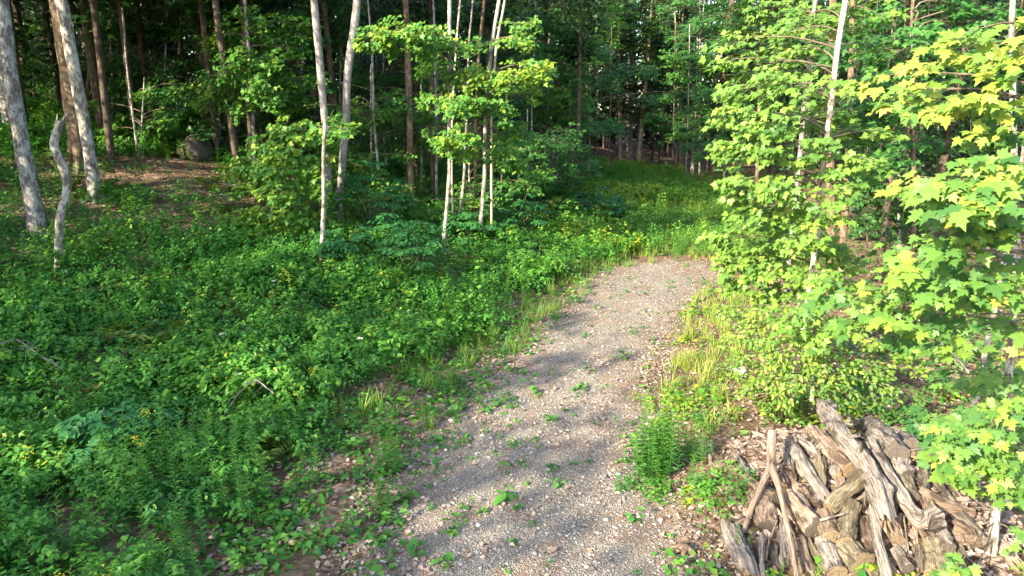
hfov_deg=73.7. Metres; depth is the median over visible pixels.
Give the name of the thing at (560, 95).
maple tree
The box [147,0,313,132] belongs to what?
maple sapling
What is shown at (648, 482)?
seedling patch
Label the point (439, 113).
maple tree
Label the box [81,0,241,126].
maple sapling
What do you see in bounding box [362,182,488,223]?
maple sapling
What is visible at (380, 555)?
leaf litter
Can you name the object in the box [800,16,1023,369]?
maple tree
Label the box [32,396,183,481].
elder bush
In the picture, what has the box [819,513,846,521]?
branch
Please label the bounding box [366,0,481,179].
maple sapling
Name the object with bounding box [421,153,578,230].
maple sapling
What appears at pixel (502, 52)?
maple sapling
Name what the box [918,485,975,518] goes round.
log
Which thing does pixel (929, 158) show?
distant woods
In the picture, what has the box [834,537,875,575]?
log
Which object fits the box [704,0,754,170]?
maple tree
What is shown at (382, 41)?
maple sapling
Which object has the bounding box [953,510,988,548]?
log
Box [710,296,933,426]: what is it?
beech shrub
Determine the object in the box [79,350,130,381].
branch
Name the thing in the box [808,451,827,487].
wood chunk
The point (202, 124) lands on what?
maple sapling
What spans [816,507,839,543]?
log
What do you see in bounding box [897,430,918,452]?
log
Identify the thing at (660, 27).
maple sapling
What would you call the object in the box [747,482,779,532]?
log
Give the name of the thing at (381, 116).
maple sapling
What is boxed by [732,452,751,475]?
log
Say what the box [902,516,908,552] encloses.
branch
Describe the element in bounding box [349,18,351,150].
maple tree
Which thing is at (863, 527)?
log
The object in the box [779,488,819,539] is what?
log
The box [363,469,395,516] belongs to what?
goldenrod clump
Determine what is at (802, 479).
wood chunk
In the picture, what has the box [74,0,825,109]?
sky
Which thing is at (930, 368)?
branch
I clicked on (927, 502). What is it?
wood chunk
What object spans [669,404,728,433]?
seedling patch
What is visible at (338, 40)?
maple sapling
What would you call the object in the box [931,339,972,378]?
branch
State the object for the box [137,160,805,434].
grass
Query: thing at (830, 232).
maple tree
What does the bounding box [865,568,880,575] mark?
wood chunk
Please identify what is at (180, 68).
maple sapling
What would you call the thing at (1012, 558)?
log
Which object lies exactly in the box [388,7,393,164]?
maple tree
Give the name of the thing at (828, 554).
log
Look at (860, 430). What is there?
wood chunk
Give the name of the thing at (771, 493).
log
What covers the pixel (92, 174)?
maple tree
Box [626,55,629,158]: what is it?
maple tree
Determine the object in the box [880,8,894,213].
maple tree
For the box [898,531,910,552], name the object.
wood chunk
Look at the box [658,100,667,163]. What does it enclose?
broken trunk
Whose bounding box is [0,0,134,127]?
maple tree
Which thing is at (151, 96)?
maple sapling
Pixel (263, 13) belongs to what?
maple sapling
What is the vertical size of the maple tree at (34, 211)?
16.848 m
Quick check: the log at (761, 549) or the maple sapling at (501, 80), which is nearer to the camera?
the log at (761, 549)
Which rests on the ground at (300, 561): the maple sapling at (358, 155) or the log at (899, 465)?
the maple sapling at (358, 155)
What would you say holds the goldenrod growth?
on the ground at (300, 561)
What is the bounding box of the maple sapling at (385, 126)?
[347,46,473,195]
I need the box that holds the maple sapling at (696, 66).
[671,31,716,174]
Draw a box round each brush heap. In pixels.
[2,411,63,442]
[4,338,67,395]
[610,148,657,162]
[901,334,1003,374]
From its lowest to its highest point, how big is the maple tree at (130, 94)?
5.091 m
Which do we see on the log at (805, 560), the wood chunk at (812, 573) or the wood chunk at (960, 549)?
the wood chunk at (812, 573)
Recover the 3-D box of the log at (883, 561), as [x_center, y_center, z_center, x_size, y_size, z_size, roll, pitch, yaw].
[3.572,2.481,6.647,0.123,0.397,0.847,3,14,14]
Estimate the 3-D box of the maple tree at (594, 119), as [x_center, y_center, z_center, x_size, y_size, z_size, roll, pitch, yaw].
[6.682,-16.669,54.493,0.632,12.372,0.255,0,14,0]
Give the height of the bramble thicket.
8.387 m
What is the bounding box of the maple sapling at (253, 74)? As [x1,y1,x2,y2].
[186,0,332,198]
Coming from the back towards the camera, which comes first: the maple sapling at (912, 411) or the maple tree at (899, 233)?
the maple tree at (899, 233)
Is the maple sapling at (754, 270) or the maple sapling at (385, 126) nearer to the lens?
the maple sapling at (754, 270)
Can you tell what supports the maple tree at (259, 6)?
on the ground at (300, 561)
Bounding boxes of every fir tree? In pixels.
[592,0,646,162]
[608,0,675,165]
[659,0,701,166]
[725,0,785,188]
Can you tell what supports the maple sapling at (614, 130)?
on the ground at (300, 561)
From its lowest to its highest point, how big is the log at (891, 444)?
1.079 m
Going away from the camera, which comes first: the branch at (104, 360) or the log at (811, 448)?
the log at (811, 448)
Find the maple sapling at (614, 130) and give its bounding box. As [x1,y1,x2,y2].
[510,98,629,178]
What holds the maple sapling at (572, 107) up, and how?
on the ground at (300, 561)
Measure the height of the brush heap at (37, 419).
0.649 m
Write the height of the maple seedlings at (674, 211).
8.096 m
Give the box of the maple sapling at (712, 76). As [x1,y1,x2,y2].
[689,33,720,171]
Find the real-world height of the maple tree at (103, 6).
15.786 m
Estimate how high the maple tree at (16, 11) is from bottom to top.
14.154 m
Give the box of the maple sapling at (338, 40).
[281,0,414,129]
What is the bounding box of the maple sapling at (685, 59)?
[671,24,711,174]
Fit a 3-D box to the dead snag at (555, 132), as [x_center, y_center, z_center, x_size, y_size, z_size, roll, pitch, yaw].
[2.137,-7.872,33.245,0.622,6.321,0.444,0,14,0]
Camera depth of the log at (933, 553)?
6.56 m
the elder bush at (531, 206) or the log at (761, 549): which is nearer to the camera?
the log at (761, 549)
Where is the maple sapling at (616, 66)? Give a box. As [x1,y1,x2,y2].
[511,24,709,179]
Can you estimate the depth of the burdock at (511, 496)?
8.24 m
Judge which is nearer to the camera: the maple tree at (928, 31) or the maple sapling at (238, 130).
the maple tree at (928, 31)
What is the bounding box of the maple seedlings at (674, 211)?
[0,67,796,528]
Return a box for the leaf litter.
[40,155,1023,575]
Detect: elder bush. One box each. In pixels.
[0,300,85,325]
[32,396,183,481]
[304,224,392,267]
[327,160,419,226]
[350,211,422,244]
[371,219,448,273]
[438,212,498,244]
[477,192,551,232]
[553,186,628,215]
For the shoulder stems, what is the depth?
10.33 m
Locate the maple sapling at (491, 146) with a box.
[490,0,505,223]
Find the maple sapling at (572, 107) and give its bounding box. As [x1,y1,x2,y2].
[565,55,593,114]
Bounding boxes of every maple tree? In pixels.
[0,0,53,242]
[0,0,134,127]
[11,0,112,97]
[49,0,84,174]
[54,0,180,204]
[69,0,191,119]
[85,24,93,120]
[108,4,122,106]
[115,0,292,141]
[121,8,139,156]
[213,0,332,140]
[310,0,332,221]
[336,0,360,227]
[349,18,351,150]
[360,0,414,206]
[361,0,369,156]
[374,7,377,144]
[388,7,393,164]
[401,7,405,166]
[437,39,440,159]
[474,0,485,213]
[490,0,616,169]
[504,0,611,190]
[507,4,510,137]
[556,0,632,161]
[594,64,595,154]
[599,0,667,162]
[615,51,617,157]
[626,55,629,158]
[651,1,658,162]
[677,6,679,162]
[694,0,704,160]
[699,0,911,417]
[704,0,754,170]
[741,0,861,296]
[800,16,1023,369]
[810,0,1023,345]
[825,0,836,298]
[835,0,855,288]
[847,0,924,239]
[856,0,931,208]
[866,0,877,249]
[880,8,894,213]
[896,158,900,243]
[915,0,1023,575]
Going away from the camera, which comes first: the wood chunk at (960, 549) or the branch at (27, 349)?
the wood chunk at (960, 549)
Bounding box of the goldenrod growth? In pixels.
[0,62,809,575]
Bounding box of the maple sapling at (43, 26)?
[22,0,163,93]
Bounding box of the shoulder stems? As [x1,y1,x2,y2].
[261,253,1023,575]
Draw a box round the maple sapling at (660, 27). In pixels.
[609,10,738,168]
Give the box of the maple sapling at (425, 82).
[325,4,455,171]
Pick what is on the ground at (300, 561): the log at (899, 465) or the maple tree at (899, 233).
the maple tree at (899, 233)
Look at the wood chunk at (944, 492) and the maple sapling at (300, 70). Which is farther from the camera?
the maple sapling at (300, 70)
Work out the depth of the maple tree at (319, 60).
19.01 m
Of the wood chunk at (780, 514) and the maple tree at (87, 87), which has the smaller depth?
the wood chunk at (780, 514)
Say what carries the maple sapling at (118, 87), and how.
on the ground at (300, 561)
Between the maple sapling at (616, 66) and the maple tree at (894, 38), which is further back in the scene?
the maple sapling at (616, 66)
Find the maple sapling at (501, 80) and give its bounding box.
[439,0,559,237]
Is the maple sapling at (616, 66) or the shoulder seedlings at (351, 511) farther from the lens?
the maple sapling at (616, 66)
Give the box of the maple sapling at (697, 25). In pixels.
[655,0,755,174]
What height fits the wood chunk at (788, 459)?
0.182 m
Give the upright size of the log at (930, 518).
0.470 m
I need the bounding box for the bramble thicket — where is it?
[0,59,808,575]
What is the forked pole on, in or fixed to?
on the bark chips
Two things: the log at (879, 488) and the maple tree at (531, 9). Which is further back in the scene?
the maple tree at (531, 9)
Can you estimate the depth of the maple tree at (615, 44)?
44.78 m
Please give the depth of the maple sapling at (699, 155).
38.22 m
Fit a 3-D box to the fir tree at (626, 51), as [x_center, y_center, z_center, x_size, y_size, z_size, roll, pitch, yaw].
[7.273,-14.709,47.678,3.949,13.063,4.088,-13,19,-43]
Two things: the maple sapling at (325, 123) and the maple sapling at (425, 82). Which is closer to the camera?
the maple sapling at (325, 123)
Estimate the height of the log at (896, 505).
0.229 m
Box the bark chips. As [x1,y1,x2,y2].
[708,421,1023,575]
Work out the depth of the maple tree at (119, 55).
31.43 m
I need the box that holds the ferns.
[0,127,593,469]
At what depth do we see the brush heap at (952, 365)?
12.55 m
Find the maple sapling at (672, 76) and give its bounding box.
[657,24,691,167]
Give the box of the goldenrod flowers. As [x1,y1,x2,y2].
[19,311,338,575]
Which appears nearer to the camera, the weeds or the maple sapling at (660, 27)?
the weeds
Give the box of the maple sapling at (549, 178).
[429,109,601,220]
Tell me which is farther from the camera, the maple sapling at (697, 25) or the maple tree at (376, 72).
the maple sapling at (697, 25)
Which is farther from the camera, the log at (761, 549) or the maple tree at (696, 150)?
the maple tree at (696, 150)
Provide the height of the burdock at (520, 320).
0.079 m
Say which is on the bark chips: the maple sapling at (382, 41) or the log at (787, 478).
the log at (787, 478)
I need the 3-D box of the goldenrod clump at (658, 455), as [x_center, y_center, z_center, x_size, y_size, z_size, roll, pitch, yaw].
[1.877,1.897,8.730,0.924,1.087,0.691,0,14,0]
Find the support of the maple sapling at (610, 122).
on the ground at (300, 561)
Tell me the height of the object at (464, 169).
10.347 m
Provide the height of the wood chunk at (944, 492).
0.258 m
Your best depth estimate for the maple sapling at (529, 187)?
24.68 m
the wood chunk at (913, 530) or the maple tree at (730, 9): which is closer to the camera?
the wood chunk at (913, 530)
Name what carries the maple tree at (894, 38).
on the ground at (300, 561)
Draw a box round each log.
[712,460,778,505]
[720,518,759,575]
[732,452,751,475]
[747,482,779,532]
[758,534,765,575]
[775,516,793,572]
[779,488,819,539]
[780,471,804,489]
[783,434,829,502]
[793,534,818,575]
[797,434,821,458]
[798,487,822,510]
[804,423,855,476]
[814,535,848,575]
[816,398,896,532]
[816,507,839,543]
[823,468,864,512]
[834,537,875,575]
[835,498,861,542]
[842,416,899,432]
[856,515,876,558]
[860,415,909,461]
[864,436,946,531]
[867,504,892,575]
[886,515,905,543]
[890,456,914,476]
[890,546,914,573]
[893,497,901,524]
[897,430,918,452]
[897,471,919,502]
[909,446,937,457]
[917,458,931,489]
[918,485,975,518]
[918,536,946,575]
[930,527,956,552]
[951,519,982,548]
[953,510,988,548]
[982,525,1023,574]
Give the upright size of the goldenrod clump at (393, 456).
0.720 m
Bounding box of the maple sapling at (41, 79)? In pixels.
[16,33,123,111]
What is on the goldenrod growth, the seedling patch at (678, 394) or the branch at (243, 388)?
the branch at (243, 388)
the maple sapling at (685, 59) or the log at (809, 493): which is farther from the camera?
the maple sapling at (685, 59)
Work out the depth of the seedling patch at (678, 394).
10.88 m
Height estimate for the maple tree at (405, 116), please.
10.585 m
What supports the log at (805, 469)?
on the log at (809, 493)
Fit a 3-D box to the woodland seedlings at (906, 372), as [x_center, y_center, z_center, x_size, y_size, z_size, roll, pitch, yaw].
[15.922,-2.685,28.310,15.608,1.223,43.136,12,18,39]
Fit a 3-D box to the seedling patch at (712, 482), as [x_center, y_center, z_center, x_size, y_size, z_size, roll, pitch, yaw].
[2.321,2.325,8.002,1.162,0.479,0.903,-2,14,-8]
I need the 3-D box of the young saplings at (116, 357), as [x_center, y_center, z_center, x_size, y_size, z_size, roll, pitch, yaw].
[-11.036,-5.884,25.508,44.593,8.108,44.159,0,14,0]
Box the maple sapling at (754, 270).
[694,222,873,377]
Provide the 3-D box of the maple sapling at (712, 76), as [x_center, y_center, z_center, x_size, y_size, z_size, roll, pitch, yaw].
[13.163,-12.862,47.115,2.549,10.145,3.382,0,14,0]
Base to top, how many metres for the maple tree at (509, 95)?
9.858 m
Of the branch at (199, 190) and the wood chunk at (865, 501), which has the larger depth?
the branch at (199, 190)
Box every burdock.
[493,490,518,505]
[511,318,526,323]
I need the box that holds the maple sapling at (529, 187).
[373,131,570,212]
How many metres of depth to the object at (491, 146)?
21.08 m
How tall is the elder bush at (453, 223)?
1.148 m
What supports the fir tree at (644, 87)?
on the ground at (300, 561)
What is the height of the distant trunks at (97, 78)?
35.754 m
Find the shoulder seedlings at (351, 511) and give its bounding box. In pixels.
[280,257,1023,575]
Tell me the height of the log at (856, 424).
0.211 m
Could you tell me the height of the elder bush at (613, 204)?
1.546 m
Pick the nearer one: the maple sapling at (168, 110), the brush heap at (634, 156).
the maple sapling at (168, 110)
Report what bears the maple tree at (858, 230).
on the ground at (300, 561)
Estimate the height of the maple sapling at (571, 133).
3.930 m
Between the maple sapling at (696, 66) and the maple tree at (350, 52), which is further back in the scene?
the maple sapling at (696, 66)
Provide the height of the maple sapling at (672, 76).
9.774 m
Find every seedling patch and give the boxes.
[573,273,609,288]
[613,470,693,505]
[628,379,722,416]
[653,457,758,520]
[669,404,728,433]
[699,359,747,385]
[748,388,820,424]
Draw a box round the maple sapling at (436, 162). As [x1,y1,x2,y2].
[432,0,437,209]
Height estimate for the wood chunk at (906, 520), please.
0.168 m
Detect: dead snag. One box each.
[49,113,70,274]
[550,61,562,175]
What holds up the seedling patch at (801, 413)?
on the ground at (300, 561)
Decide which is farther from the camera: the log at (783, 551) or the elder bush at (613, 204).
the elder bush at (613, 204)
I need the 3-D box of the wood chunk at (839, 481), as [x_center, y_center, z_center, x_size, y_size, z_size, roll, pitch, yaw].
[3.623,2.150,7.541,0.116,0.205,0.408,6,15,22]
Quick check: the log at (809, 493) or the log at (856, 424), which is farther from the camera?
the log at (856, 424)
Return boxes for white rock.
[733,367,746,373]
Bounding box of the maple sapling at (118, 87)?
[48,14,159,119]
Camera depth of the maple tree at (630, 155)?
51.45 m
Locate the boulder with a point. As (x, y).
(199, 149)
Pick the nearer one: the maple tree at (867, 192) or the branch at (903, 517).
the branch at (903, 517)
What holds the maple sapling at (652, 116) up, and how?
on the ground at (300, 561)
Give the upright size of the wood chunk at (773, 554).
0.135 m
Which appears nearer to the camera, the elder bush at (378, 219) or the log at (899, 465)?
the log at (899, 465)
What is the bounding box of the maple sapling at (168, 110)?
[138,66,239,149]
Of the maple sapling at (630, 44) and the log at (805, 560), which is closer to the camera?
the log at (805, 560)
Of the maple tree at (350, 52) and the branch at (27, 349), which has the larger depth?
the maple tree at (350, 52)
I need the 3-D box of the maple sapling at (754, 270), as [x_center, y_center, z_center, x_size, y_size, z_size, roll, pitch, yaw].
[4.436,0.483,11.216,2.925,3.092,1.512,0,14,0]
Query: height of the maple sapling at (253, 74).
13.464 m
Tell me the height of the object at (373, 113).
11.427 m
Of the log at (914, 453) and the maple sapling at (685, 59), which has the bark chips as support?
the log at (914, 453)
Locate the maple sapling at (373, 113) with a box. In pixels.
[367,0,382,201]
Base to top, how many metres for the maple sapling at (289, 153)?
4.088 m
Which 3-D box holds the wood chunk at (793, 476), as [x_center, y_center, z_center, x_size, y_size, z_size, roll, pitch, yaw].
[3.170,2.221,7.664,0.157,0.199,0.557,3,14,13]
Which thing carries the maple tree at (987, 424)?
on the ground at (300, 561)
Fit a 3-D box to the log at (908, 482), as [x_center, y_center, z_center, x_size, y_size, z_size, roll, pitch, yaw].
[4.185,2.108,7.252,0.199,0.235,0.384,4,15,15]
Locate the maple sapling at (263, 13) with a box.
[225,0,375,144]
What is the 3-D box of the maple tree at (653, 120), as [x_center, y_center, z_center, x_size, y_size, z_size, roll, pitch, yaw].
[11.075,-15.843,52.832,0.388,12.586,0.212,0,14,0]
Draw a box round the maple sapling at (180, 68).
[85,0,253,112]
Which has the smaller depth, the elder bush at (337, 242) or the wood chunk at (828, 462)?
the wood chunk at (828, 462)
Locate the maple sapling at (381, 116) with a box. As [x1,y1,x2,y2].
[272,64,479,192]
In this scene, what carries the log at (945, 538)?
on the ground at (300, 561)
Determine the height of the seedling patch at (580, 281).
0.338 m
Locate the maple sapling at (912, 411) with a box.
[879,404,966,445]
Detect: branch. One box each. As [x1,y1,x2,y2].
[0,339,63,369]
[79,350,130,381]
[197,189,235,208]
[206,179,242,186]
[220,378,274,417]
[764,514,777,562]
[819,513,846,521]
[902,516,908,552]
[924,366,958,377]
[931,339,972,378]
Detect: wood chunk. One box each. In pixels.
[743,495,751,508]
[766,542,782,573]
[775,505,796,536]
[779,443,795,472]
[787,469,798,488]
[796,552,815,575]
[799,462,813,485]
[805,536,817,557]
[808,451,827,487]
[826,458,832,471]
[828,463,842,478]
[835,468,844,486]
[857,427,865,446]
[861,488,868,509]
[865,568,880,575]
[889,559,901,575]
[898,507,926,536]
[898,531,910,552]
[908,523,918,543]
[910,542,923,572]
[922,495,937,508]
[933,482,955,500]
[953,540,973,565]
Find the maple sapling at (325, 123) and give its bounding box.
[312,113,362,269]
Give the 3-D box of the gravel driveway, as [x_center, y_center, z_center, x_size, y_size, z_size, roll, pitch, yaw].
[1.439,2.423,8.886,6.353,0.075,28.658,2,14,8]
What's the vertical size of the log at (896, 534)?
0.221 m
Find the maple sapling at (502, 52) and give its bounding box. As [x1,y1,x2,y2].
[423,1,569,174]
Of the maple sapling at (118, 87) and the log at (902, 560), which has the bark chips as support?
the log at (902, 560)
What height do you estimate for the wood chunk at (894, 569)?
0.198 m
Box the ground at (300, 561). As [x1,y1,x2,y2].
[0,75,1023,575]
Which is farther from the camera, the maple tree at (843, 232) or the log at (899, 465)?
the maple tree at (843, 232)
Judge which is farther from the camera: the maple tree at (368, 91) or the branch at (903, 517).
the maple tree at (368, 91)
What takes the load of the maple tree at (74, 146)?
on the ground at (300, 561)
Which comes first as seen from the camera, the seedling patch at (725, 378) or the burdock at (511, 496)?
the burdock at (511, 496)
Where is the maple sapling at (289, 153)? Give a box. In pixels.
[221,115,355,246]
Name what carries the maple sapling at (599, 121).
on the ground at (300, 561)
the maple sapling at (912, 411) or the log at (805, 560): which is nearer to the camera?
the log at (805, 560)
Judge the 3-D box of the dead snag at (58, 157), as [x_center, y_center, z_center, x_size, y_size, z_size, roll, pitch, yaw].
[-10.024,-1.920,15.086,0.902,3.784,0.417,0,14,0]
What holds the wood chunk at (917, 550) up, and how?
on the ground at (300, 561)
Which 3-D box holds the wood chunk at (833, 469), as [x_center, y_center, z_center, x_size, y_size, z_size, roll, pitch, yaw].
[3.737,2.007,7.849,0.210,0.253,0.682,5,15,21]
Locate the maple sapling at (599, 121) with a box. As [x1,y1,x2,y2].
[588,31,625,156]
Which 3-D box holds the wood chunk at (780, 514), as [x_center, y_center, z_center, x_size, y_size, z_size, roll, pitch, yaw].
[2.900,2.499,7.369,0.115,0.227,0.650,-3,14,-12]
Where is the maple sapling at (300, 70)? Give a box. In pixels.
[183,5,380,154]
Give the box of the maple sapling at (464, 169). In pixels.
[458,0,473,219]
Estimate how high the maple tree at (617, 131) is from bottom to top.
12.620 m
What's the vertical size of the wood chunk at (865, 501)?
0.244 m
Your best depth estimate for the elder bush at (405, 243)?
16.34 m
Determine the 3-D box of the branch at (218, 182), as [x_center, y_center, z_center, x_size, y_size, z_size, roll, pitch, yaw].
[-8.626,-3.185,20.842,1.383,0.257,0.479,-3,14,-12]
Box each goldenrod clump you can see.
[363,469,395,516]
[371,425,403,474]
[626,393,691,481]
[670,409,711,466]
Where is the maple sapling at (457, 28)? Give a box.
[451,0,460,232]
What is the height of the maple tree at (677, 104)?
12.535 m
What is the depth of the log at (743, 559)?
6.98 m
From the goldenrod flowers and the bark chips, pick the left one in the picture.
the goldenrod flowers
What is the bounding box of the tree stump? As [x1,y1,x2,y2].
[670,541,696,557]
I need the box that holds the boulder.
[173,134,214,161]
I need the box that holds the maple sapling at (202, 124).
[175,68,305,159]
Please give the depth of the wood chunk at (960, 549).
6.66 m
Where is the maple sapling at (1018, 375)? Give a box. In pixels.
[879,146,1023,438]
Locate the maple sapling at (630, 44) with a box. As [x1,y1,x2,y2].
[590,0,698,124]
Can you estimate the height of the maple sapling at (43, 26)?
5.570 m
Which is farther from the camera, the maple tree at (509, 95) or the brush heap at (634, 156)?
the brush heap at (634, 156)
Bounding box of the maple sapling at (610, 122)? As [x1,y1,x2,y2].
[591,24,628,173]
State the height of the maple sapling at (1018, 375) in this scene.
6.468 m
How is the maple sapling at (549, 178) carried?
on the ground at (300, 561)
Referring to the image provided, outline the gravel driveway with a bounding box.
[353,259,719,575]
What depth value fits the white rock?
12.31 m
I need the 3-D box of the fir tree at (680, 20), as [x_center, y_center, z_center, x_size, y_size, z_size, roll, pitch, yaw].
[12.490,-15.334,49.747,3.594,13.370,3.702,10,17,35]
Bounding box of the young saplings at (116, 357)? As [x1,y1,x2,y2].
[0,59,789,529]
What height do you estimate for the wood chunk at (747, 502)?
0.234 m
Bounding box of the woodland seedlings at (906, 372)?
[772,189,1023,420]
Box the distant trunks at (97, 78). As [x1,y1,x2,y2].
[9,0,1023,310]
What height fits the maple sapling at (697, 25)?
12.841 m
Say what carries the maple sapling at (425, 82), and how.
on the ground at (300, 561)
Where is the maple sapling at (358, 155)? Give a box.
[311,129,417,194]
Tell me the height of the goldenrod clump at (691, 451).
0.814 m
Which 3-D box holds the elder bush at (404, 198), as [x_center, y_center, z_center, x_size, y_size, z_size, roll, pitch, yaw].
[-4.247,-2.722,20.470,2.980,2.248,2.943,0,14,0]
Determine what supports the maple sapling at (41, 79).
on the ground at (300, 561)
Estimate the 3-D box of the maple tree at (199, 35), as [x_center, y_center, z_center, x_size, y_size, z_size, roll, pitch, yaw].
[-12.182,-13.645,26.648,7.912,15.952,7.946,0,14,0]
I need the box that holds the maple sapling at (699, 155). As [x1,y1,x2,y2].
[674,104,776,177]
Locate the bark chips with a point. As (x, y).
(830, 481)
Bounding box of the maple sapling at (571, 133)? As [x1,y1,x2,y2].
[457,122,621,216]
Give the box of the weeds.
[187,247,1023,575]
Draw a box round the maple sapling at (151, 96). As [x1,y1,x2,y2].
[87,77,206,158]
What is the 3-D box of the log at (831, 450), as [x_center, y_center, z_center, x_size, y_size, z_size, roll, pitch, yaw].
[3.703,1.879,7.987,0.252,0.210,1.015,0,14,0]
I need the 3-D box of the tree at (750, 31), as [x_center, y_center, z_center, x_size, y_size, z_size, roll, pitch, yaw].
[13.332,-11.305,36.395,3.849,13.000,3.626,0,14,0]
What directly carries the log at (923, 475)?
on the ground at (300, 561)
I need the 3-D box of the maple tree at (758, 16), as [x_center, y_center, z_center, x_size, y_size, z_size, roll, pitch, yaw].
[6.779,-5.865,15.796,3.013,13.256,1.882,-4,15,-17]
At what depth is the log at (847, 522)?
6.88 m
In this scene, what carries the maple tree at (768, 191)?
on the ground at (300, 561)
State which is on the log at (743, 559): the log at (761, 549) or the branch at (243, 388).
the log at (761, 549)
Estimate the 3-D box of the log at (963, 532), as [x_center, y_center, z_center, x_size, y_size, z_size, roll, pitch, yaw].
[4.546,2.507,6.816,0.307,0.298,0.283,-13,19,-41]
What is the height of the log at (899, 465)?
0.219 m
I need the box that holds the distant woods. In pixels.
[11,0,1023,271]
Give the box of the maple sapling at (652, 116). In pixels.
[642,69,743,174]
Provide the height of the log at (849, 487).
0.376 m
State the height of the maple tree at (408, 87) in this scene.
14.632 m
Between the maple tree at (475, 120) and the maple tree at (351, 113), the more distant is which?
the maple tree at (351, 113)
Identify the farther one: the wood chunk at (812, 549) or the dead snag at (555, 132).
the dead snag at (555, 132)
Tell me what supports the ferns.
on the ground at (300, 561)
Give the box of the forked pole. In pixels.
[742,430,799,575]
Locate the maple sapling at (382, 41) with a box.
[350,0,491,246]

